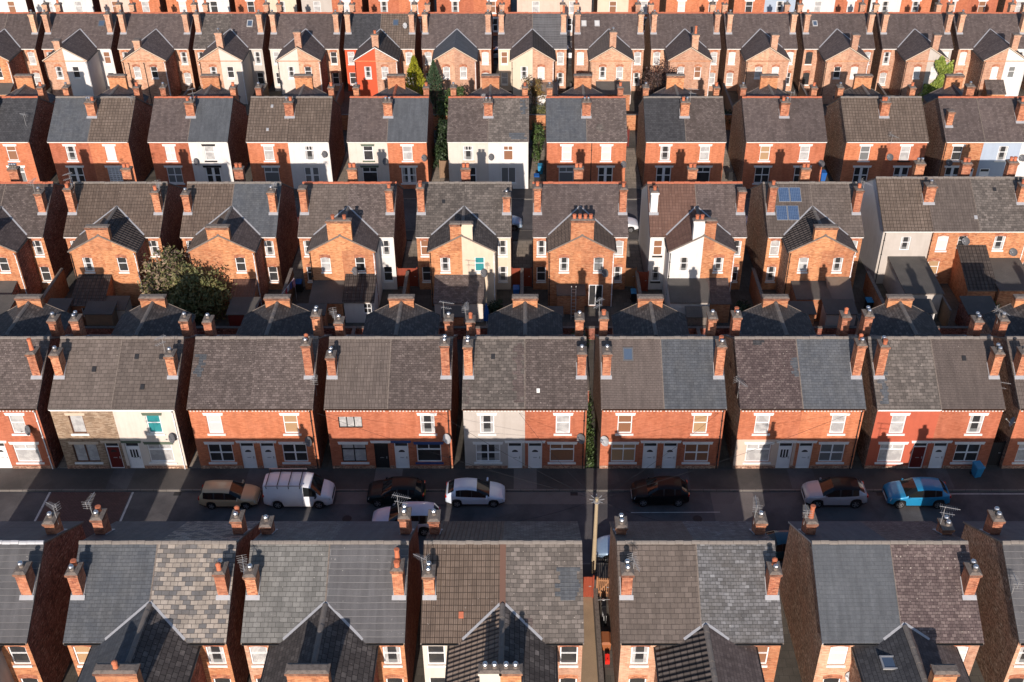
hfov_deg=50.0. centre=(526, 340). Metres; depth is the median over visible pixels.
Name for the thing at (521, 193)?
pavement
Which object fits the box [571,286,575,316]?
ladder
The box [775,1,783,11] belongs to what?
window
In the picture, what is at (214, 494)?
parked car
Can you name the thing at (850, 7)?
window
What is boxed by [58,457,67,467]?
path
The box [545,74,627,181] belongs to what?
semi detached house
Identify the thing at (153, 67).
window
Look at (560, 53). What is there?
window
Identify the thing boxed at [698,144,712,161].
window
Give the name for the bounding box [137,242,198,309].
bushy tree
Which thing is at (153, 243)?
window
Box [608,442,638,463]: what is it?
window
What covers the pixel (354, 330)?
garden wall
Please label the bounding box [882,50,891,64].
window
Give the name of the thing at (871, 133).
semi detached house
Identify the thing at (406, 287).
garden wall
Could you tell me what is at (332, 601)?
semi detached house
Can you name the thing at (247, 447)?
door
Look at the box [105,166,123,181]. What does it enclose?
window
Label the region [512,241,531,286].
path
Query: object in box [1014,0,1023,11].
window
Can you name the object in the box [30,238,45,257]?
window
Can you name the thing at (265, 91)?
yard fence
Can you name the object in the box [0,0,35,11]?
semi detached house
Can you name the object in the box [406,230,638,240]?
pavement
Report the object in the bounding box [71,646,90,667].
window
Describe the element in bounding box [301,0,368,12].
semi detached house
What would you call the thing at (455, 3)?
window
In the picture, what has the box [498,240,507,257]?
window
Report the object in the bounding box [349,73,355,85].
window
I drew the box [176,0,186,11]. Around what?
window
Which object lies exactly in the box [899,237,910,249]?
window
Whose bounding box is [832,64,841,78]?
window
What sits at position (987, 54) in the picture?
semi detached house
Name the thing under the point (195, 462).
path
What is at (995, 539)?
semi detached house
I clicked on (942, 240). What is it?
window
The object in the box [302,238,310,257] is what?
window
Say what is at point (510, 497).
road patch
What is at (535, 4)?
window
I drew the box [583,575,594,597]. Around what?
red gate
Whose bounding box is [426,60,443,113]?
conifer
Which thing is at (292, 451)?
window
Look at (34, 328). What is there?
semi detached house
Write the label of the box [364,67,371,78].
window
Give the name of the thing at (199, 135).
semi detached house
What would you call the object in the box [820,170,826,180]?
wheelie bin
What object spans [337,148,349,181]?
path
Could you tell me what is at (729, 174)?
wheelie bin
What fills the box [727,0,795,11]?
semi detached house
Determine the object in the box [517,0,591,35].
semi detached house
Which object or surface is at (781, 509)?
road
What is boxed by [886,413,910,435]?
window
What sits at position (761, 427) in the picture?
window
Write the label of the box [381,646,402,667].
window
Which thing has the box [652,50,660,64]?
window
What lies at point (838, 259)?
window
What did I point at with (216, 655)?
window
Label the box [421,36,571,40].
pavement
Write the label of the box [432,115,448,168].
hedge shrub
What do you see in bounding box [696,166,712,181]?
window
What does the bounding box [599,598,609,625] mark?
motorbike
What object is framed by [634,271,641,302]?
garden wall
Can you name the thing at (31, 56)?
window
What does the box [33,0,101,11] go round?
semi detached house
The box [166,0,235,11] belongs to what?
semi detached house
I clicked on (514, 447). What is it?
door
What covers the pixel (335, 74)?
window
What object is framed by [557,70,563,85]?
window
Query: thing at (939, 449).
door
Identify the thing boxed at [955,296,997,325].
garden shed
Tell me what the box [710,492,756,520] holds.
road patch
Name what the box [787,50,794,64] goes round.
window
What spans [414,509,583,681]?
semi detached house
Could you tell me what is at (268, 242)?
window
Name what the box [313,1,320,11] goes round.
window
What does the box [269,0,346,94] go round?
semi detached house
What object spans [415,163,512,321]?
semi detached house
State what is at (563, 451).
window
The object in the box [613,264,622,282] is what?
window
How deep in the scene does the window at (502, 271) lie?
96.36 m
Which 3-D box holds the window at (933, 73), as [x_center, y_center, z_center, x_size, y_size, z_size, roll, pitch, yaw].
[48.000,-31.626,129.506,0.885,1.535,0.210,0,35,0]
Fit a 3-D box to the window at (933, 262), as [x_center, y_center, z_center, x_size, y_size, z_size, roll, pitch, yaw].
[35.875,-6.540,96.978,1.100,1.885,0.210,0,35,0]
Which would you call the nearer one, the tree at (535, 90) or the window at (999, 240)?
the window at (999, 240)
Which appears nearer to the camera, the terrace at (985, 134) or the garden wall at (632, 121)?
the terrace at (985, 134)
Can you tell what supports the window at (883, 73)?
in the semi detached house at (910, 47)
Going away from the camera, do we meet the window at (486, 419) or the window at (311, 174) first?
the window at (486, 419)
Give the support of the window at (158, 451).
in the semi detached house at (118, 397)
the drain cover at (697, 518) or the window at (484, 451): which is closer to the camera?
the drain cover at (697, 518)
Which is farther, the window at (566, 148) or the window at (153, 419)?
the window at (566, 148)
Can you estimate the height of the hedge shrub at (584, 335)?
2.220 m
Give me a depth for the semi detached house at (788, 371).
75.74 m
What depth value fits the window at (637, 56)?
132.74 m
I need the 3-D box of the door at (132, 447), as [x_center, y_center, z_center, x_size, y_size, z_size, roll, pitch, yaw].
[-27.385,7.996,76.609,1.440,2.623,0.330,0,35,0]
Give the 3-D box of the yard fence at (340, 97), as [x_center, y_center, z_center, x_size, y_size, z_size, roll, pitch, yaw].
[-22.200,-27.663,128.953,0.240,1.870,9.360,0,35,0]
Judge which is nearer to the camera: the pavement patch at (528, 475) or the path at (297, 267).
the pavement patch at (528, 475)
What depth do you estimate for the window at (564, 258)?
92.60 m
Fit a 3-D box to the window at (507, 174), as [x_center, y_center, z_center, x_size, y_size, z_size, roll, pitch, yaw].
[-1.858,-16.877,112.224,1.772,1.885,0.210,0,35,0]
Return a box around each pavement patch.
[105,469,135,488]
[245,469,277,488]
[374,469,402,480]
[514,469,536,488]
[653,469,690,488]
[787,469,815,488]
[925,469,954,488]
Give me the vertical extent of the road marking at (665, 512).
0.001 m
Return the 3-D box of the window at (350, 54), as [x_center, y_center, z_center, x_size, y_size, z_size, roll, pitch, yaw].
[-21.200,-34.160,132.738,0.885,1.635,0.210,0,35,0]
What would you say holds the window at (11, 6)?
in the semi detached house at (16, 5)
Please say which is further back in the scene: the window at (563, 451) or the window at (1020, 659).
the window at (563, 451)
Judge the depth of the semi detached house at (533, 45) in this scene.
132.27 m
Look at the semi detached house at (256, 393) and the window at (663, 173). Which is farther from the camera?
the window at (663, 173)
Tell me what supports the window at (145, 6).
in the semi detached house at (148, 5)
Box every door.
[0,441,11,467]
[100,441,124,467]
[120,441,144,467]
[235,441,257,467]
[256,441,277,467]
[370,441,389,467]
[390,441,410,467]
[505,441,524,467]
[525,441,544,467]
[641,441,660,467]
[661,441,680,467]
[775,441,796,467]
[795,441,816,467]
[908,441,931,467]
[928,441,952,467]
[979,169,989,175]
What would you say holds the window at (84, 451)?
in the semi detached house at (118, 397)
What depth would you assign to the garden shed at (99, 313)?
90.26 m
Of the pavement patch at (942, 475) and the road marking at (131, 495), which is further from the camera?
the pavement patch at (942, 475)
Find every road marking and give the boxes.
[34,492,50,520]
[120,492,133,520]
[631,512,700,512]
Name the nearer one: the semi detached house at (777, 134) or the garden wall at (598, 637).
the garden wall at (598, 637)
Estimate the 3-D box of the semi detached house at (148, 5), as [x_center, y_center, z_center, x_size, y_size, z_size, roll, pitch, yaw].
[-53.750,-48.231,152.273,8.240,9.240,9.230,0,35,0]
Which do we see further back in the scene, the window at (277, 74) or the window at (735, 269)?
the window at (277, 74)
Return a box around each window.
[0,254,11,273]
[2,144,20,161]
[4,413,30,435]
[6,166,26,181]
[6,646,32,667]
[7,1,15,11]
[8,442,44,463]
[18,674,37,681]
[26,50,36,64]
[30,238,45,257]
[32,70,41,85]
[38,264,51,282]
[45,1,53,11]
[54,64,64,78]
[62,144,79,161]
[64,413,89,435]
[65,166,85,184]
[68,238,75,244]
[68,442,103,463]
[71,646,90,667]
[72,67,80,78]
[74,1,82,11]
[80,254,95,273]
[102,144,118,161]
[103,52,111,64]
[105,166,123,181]
[111,1,116,11]
[115,254,129,273]
[121,50,128,56]
[132,64,141,78]
[139,0,149,11]
[141,413,165,435]
[143,442,177,463]
[147,238,159,257]
[149,64,158,78]
[162,144,177,161]
[164,166,184,184]
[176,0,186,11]
[179,50,188,64]
[183,70,191,85]
[184,238,192,257]
[196,50,203,64]
[201,144,216,161]
[202,413,225,435]
[203,166,221,181]
[203,442,236,463]
[204,646,227,667]
[209,64,216,73]
[210,1,217,11]
[211,674,230,681]
[227,67,234,78]
[234,254,246,273]
[245,0,254,11]
[247,646,266,667]
[254,52,261,64]
[254,674,261,681]
[257,73,264,85]
[261,144,275,161]
[261,166,279,181]
[263,238,275,257]
[267,264,279,282]
[273,52,278,64]
[276,73,279,85]
[278,442,310,463]
[279,413,301,435]
[287,67,294,78]
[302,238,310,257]
[304,64,311,73]
[304,146,316,161]
[304,168,319,181]
[305,264,312,282]
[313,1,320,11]
[319,254,331,273]
[329,50,337,64]
[332,70,339,85]
[338,417,362,426]
[338,442,368,463]
[342,0,349,12]
[347,52,354,64]
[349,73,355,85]
[354,254,365,273]
[360,166,378,181]
[361,144,374,161]
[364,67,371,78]
[379,0,388,11]
[381,64,387,78]
[381,240,391,257]
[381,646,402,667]
[383,267,393,282]
[385,674,403,681]
[399,166,417,184]
[400,144,413,161]
[405,50,412,64]
[413,442,443,463]
[417,413,436,435]
[419,238,428,257]
[421,264,430,282]
[424,50,431,64]
[427,646,445,667]
[429,678,444,681]
[439,254,450,273]
[442,64,450,78]
[450,0,459,11]
[459,64,466,78]
[462,146,474,161]
[470,168,476,181]
[473,442,502,463]
[474,257,484,273]
[477,413,496,435]
[481,50,488,64]
[487,0,496,13]
[493,17,497,31]
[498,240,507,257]
[498,267,507,282]
[501,52,507,64]
[501,73,507,85]
[501,168,516,184]
[502,146,514,161]
[520,67,527,78]
[532,1,538,11]
[536,238,545,257]
[536,264,545,282]
[537,64,544,78]
[547,442,576,463]
[553,413,572,435]
[557,50,563,64]
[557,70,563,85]
[557,166,573,181]
[559,254,569,273]
[559,646,578,667]
[559,674,577,681]
[560,144,573,161]
[567,19,571,31]
[568,1,574,13]
[577,50,583,64]
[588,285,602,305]
[593,254,603,273]
[596,166,614,181]
[599,64,606,78]
[600,144,613,161]
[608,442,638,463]
[609,1,616,11]
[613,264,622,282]
[614,238,623,257]
[615,64,623,78]
[615,413,635,435]
[628,674,647,681]
[629,646,649,667]
[632,70,639,85]
[634,50,641,64]
[639,0,648,13]
[650,267,660,282]
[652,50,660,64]
[652,240,662,257]
[655,166,672,181]
[658,144,672,161]
[677,0,686,11]
[677,64,684,73]
[678,257,688,273]
[681,442,712,463]
[690,413,711,435]
[693,64,701,78]
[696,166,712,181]
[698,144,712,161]
[709,70,715,85]
[711,50,717,64]
[712,254,724,273]
[725,70,733,85]
[728,50,735,64]
[732,264,739,282]
[734,238,742,257]
[742,442,773,463]
[745,0,754,11]
[751,413,773,435]
[752,166,771,184]
[754,64,762,78]
[756,646,770,667]
[758,144,772,161]
[765,264,776,282]
[768,238,780,257]
[772,64,779,73]
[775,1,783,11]
[786,70,791,85]
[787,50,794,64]
[793,166,811,181]
[797,144,812,161]
[797,254,809,273]
[802,70,810,85]
[804,50,813,64]
[814,1,821,11]
[815,442,848,463]
[823,674,842,681]
[826,646,849,667]
[827,413,850,435]
[831,254,844,273]
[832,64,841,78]
[846,0,856,11]
[849,64,858,78]
[851,238,859,257]
[852,166,871,182]
[857,144,872,161]
[864,50,871,64]
[874,442,908,463]
[879,70,887,85]
[881,1,889,11]
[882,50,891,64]
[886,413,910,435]
[893,166,911,176]
[897,144,913,161]
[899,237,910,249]
[911,0,921,11]
[912,64,921,78]
[928,258,940,276]
[929,67,936,78]
[934,233,949,251]
[944,166,958,175]
[950,442,984,463]
[951,144,965,161]
[956,233,968,248]
[956,646,970,661]
[958,50,967,64]
[964,413,988,435]
[977,0,988,11]
[989,64,999,78]
[991,233,1007,251]
[994,146,1008,161]
[1006,67,1015,78]
[1008,674,1023,681]
[1012,442,1023,463]
[1013,646,1023,667]
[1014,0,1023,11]
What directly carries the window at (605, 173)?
in the semi detached house at (586, 124)
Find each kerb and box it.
[0,489,1023,491]
[295,198,749,199]
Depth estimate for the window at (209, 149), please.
110.85 m
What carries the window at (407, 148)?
in the semi detached house at (390, 133)
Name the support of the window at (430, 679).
in the semi detached house at (502, 601)
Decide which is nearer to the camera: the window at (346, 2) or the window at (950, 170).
the window at (950, 170)
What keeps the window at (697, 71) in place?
in the semi detached house at (688, 44)
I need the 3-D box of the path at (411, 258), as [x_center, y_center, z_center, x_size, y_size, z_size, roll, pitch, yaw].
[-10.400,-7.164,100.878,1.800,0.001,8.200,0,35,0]
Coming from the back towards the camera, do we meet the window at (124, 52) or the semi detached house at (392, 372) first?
the window at (124, 52)
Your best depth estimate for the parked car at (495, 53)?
143.33 m
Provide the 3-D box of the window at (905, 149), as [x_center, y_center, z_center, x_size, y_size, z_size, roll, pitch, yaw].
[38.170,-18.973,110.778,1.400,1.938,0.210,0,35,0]
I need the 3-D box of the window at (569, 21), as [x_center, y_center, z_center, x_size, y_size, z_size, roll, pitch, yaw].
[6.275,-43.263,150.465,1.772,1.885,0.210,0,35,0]
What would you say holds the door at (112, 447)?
in the semi detached house at (118, 397)
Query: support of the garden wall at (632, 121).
on the ground
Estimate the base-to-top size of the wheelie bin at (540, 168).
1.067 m
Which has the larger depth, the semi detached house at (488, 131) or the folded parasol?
the semi detached house at (488, 131)
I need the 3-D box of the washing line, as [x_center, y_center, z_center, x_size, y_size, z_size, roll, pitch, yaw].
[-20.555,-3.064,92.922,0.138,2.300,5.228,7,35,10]
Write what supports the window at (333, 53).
in the semi detached house at (306, 43)
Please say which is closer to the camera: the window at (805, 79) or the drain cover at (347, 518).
the drain cover at (347, 518)
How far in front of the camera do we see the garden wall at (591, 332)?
90.19 m
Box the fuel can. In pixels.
[605,653,609,663]
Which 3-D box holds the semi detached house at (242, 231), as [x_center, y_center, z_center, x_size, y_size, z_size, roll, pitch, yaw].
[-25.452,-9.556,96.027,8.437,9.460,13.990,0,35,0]
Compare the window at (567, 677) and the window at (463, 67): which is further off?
the window at (463, 67)
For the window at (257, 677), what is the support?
in the semi detached house at (332, 601)
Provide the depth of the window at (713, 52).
132.71 m
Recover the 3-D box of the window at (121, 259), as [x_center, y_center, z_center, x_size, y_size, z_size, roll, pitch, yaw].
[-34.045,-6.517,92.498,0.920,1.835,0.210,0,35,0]
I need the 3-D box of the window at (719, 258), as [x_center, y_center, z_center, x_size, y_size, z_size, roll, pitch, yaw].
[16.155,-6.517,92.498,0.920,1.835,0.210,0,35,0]
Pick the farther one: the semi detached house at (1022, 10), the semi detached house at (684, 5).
the semi detached house at (684, 5)
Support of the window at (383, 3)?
in the semi detached house at (390, 6)
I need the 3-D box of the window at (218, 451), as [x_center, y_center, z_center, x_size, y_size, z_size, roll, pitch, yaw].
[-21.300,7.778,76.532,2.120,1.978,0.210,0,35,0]
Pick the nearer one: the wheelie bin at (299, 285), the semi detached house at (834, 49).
the wheelie bin at (299, 285)
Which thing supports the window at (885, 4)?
in the semi detached house at (907, 5)
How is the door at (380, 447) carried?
in the semi detached house at (392, 372)
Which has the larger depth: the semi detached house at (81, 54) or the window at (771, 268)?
the semi detached house at (81, 54)
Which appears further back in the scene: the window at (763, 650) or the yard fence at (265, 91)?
the yard fence at (265, 91)
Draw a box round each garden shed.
[0,295,16,313]
[47,298,72,313]
[82,301,118,325]
[226,297,260,325]
[296,303,327,325]
[441,306,464,325]
[545,306,563,317]
[685,306,709,325]
[788,301,816,324]
[819,299,857,325]
[912,299,936,319]
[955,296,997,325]
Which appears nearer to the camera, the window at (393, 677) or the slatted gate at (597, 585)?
the window at (393, 677)
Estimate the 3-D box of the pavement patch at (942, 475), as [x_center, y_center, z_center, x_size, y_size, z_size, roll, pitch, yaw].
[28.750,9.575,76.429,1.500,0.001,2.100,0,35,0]
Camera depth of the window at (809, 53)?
132.77 m
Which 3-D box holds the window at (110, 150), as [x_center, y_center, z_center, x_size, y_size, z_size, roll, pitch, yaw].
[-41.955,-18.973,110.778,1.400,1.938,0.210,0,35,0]
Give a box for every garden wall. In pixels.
[43,268,68,303]
[85,326,968,338]
[247,114,825,129]
[281,268,294,302]
[351,326,356,333]
[402,271,409,293]
[520,268,523,293]
[583,326,589,402]
[593,580,603,681]
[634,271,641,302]
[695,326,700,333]
[749,268,762,305]
[863,271,884,307]
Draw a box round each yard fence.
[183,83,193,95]
[263,83,268,95]
[336,83,344,105]
[721,83,732,111]
[798,83,808,95]
[876,83,886,94]
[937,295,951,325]
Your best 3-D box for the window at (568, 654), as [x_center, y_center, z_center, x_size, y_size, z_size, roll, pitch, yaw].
[2.260,16.744,58.699,1.050,1.935,0.210,0,35,0]
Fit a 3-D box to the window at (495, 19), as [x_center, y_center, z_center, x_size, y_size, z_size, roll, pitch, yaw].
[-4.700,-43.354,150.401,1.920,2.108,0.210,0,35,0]
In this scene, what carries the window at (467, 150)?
in the semi detached house at (488, 131)
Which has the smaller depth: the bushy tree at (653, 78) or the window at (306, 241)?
the window at (306, 241)
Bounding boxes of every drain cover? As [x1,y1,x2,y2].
[173,492,181,495]
[342,515,351,520]
[693,515,701,520]
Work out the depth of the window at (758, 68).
129.44 m
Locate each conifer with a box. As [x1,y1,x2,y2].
[405,55,425,95]
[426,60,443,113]
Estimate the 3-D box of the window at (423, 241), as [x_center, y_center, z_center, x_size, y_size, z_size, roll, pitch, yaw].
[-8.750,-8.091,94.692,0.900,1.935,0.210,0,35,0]
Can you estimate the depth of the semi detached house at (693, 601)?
58.89 m
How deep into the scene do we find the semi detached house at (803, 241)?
94.31 m
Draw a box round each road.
[0,492,1023,562]
[295,200,749,229]
[493,42,571,46]
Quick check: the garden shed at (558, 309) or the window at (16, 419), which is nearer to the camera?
the window at (16, 419)
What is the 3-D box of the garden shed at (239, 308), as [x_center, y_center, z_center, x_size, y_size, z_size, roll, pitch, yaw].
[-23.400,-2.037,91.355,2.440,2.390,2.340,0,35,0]
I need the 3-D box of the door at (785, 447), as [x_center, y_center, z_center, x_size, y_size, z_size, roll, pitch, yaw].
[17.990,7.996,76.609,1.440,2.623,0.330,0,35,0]
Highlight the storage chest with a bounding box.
[601,631,610,649]
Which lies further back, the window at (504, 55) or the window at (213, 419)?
the window at (504, 55)
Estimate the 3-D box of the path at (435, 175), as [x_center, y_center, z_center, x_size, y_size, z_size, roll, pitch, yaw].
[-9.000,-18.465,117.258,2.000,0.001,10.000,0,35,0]
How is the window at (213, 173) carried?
in the semi detached house at (199, 135)
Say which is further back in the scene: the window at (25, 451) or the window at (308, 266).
the window at (308, 266)
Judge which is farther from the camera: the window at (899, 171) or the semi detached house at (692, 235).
the window at (899, 171)
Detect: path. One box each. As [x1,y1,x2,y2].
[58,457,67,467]
[189,447,200,467]
[292,246,304,286]
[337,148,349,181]
[399,241,419,286]
[431,149,449,181]
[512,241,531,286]
[529,148,544,188]
[581,595,597,681]
[625,148,641,188]
[625,241,642,286]
[721,148,736,180]
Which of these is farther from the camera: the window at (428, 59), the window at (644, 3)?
the window at (644, 3)
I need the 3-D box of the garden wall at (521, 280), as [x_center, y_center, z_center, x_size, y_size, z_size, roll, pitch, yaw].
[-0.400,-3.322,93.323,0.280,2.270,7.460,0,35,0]
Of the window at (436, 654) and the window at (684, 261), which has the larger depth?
the window at (684, 261)
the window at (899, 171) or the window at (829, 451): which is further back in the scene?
the window at (899, 171)
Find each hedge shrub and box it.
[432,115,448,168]
[433,84,465,123]
[487,299,503,313]
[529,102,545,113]
[530,121,544,163]
[572,326,590,346]
[724,109,732,125]
[732,299,750,311]
[918,85,938,101]
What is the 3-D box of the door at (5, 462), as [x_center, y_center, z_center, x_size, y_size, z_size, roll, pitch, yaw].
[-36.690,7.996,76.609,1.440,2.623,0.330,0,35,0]
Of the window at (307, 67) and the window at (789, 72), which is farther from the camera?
the window at (789, 72)
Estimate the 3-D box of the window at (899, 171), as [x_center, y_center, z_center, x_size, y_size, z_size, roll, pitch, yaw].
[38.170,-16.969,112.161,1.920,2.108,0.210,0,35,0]
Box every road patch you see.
[335,492,607,503]
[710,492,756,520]
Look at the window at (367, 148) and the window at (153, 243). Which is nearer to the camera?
the window at (153, 243)
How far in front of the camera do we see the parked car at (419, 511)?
71.73 m
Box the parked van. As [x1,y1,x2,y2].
[262,468,334,508]
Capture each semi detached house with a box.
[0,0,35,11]
[0,0,50,95]
[0,74,55,181]
[0,163,72,294]
[0,294,72,468]
[0,501,85,681]
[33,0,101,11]
[41,0,123,95]
[47,74,153,184]
[48,294,204,468]
[62,163,185,324]
[63,492,259,681]
[99,0,167,11]
[117,0,199,103]
[147,74,249,187]
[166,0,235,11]
[180,163,299,305]
[186,294,331,468]
[193,0,273,103]
[235,0,301,11]
[236,492,421,681]
[246,74,344,188]
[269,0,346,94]
[297,163,405,322]
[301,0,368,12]
[324,294,458,468]
[344,0,421,95]
[346,74,434,188]
[368,0,434,35]
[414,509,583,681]
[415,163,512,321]
[421,0,492,103]
[436,0,510,35]
[447,74,528,188]
[462,294,587,468]
[498,0,566,110]
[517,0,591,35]
[532,163,628,313]
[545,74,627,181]
[571,0,644,110]
[593,0,659,31]
[593,294,727,468]
[607,495,783,681]
[636,74,726,186]
[638,163,746,322]
[643,0,720,95]
[659,0,728,12]
[717,0,797,94]
[721,294,867,468]
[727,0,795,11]
[728,74,827,188]
[745,163,871,320]
[779,503,983,681]
[793,0,875,103]
[795,0,867,11]
[823,74,928,185]
[847,294,1010,468]
[866,0,931,11]
[870,0,953,102]
[930,0,997,11]
[946,0,1023,95]
[961,506,1023,681]
[980,294,1023,468]
[996,0,1023,11]
[1020,2,1023,89]
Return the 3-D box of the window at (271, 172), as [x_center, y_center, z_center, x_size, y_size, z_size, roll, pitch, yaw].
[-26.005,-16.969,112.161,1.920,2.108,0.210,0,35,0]
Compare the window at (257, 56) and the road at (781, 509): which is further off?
the window at (257, 56)
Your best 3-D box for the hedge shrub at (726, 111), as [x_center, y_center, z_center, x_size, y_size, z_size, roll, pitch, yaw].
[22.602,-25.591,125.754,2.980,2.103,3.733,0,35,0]
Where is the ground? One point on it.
(786, 668)
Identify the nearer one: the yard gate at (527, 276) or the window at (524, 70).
the yard gate at (527, 276)
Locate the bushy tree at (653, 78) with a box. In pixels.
[637,57,678,97]
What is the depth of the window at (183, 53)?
132.77 m
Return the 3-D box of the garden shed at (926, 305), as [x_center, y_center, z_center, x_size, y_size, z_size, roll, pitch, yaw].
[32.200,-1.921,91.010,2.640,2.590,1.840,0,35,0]
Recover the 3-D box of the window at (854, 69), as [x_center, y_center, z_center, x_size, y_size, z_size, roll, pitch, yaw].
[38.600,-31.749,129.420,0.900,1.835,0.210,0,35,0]
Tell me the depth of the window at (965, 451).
76.60 m
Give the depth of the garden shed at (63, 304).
91.03 m
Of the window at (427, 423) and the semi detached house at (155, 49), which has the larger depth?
the semi detached house at (155, 49)
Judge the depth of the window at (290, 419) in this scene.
75.23 m
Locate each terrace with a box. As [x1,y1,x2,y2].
[857,156,1023,317]
[923,74,1023,176]
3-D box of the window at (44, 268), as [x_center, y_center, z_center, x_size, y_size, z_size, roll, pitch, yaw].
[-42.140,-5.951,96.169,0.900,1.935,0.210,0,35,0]
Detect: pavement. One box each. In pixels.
[0,468,1023,488]
[293,189,750,197]
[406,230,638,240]
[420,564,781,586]
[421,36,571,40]
[422,59,571,64]
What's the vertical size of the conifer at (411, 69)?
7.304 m
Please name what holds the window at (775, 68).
in the semi detached house at (754, 45)
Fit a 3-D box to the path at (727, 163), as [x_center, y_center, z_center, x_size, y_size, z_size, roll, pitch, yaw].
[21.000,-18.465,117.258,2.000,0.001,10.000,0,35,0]
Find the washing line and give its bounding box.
[284,278,296,299]
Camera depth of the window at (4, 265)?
92.67 m
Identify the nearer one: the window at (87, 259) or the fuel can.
the fuel can
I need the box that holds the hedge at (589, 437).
[585,392,596,467]
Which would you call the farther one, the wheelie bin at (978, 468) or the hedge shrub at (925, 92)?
the hedge shrub at (925, 92)
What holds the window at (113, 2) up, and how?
in the semi detached house at (148, 5)
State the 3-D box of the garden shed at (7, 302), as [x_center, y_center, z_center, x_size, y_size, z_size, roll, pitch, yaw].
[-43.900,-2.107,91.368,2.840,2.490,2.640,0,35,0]
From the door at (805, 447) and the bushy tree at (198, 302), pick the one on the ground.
the bushy tree at (198, 302)
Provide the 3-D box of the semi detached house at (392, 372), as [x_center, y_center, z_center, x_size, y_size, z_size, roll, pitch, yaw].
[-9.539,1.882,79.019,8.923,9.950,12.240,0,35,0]
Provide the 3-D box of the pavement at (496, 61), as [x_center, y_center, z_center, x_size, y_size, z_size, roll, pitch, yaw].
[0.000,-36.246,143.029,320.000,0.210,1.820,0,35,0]
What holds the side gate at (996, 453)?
attached to the semi detached house at (934, 397)
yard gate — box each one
[397,267,418,286]
[439,160,448,177]
[511,267,531,286]
[625,267,636,285]
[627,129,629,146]
[637,271,648,291]
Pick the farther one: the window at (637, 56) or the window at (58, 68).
the window at (637, 56)
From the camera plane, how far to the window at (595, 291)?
94.17 m
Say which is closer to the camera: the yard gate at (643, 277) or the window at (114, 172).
the yard gate at (643, 277)
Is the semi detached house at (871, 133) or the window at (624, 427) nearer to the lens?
the window at (624, 427)
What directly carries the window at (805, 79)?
in the semi detached house at (834, 49)
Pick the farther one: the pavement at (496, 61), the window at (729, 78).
the pavement at (496, 61)
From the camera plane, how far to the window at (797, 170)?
112.19 m
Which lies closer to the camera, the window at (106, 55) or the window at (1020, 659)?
the window at (1020, 659)
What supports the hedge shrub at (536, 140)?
on the ground
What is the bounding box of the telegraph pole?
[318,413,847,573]
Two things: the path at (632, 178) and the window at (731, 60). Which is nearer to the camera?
the path at (632, 178)
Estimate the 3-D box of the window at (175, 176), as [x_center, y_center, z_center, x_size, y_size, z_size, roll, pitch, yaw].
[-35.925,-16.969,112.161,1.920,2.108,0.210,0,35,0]
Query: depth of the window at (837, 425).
75.23 m
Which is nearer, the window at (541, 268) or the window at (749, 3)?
the window at (541, 268)
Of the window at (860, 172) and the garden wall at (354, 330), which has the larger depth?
the window at (860, 172)
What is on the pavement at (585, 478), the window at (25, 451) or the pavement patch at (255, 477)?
the pavement patch at (255, 477)
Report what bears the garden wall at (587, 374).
on the ground
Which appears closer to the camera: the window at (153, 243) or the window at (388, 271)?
the window at (153, 243)
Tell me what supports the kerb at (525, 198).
on the ground
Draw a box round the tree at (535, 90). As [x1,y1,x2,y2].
[520,74,545,110]
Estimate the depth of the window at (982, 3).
149.02 m
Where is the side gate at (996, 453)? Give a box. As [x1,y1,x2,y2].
[986,441,1005,465]
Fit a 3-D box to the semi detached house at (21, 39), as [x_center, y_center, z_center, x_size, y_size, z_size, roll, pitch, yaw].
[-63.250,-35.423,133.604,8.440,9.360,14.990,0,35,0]
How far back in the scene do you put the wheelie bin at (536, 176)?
113.50 m
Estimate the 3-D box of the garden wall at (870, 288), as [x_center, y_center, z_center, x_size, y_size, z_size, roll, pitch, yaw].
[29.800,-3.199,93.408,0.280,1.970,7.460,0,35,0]
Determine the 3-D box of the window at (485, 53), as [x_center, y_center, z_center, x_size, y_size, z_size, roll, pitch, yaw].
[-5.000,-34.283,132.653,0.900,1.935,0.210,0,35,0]
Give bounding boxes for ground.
[40,0,1023,681]
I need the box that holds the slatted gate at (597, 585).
[596,576,608,596]
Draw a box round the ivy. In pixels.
[922,55,954,91]
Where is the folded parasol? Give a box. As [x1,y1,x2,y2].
[483,303,488,325]
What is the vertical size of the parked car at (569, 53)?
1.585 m
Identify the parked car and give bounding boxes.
[198,480,260,508]
[367,476,425,506]
[372,501,440,535]
[445,477,504,507]
[493,46,498,58]
[512,215,521,230]
[566,45,571,58]
[596,535,609,562]
[628,217,638,231]
[631,476,689,506]
[765,530,788,558]
[801,476,867,507]
[882,477,950,508]
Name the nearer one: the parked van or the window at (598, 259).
the parked van
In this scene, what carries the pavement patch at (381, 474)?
on the pavement at (585, 478)
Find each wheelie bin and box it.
[295,279,303,291]
[513,285,519,293]
[534,173,539,181]
[538,163,542,173]
[630,288,636,301]
[725,169,733,180]
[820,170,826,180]
[863,297,873,308]
[970,460,984,477]
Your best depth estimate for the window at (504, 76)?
134.34 m
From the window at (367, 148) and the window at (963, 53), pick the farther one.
the window at (963, 53)
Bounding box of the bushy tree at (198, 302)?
[164,259,236,323]

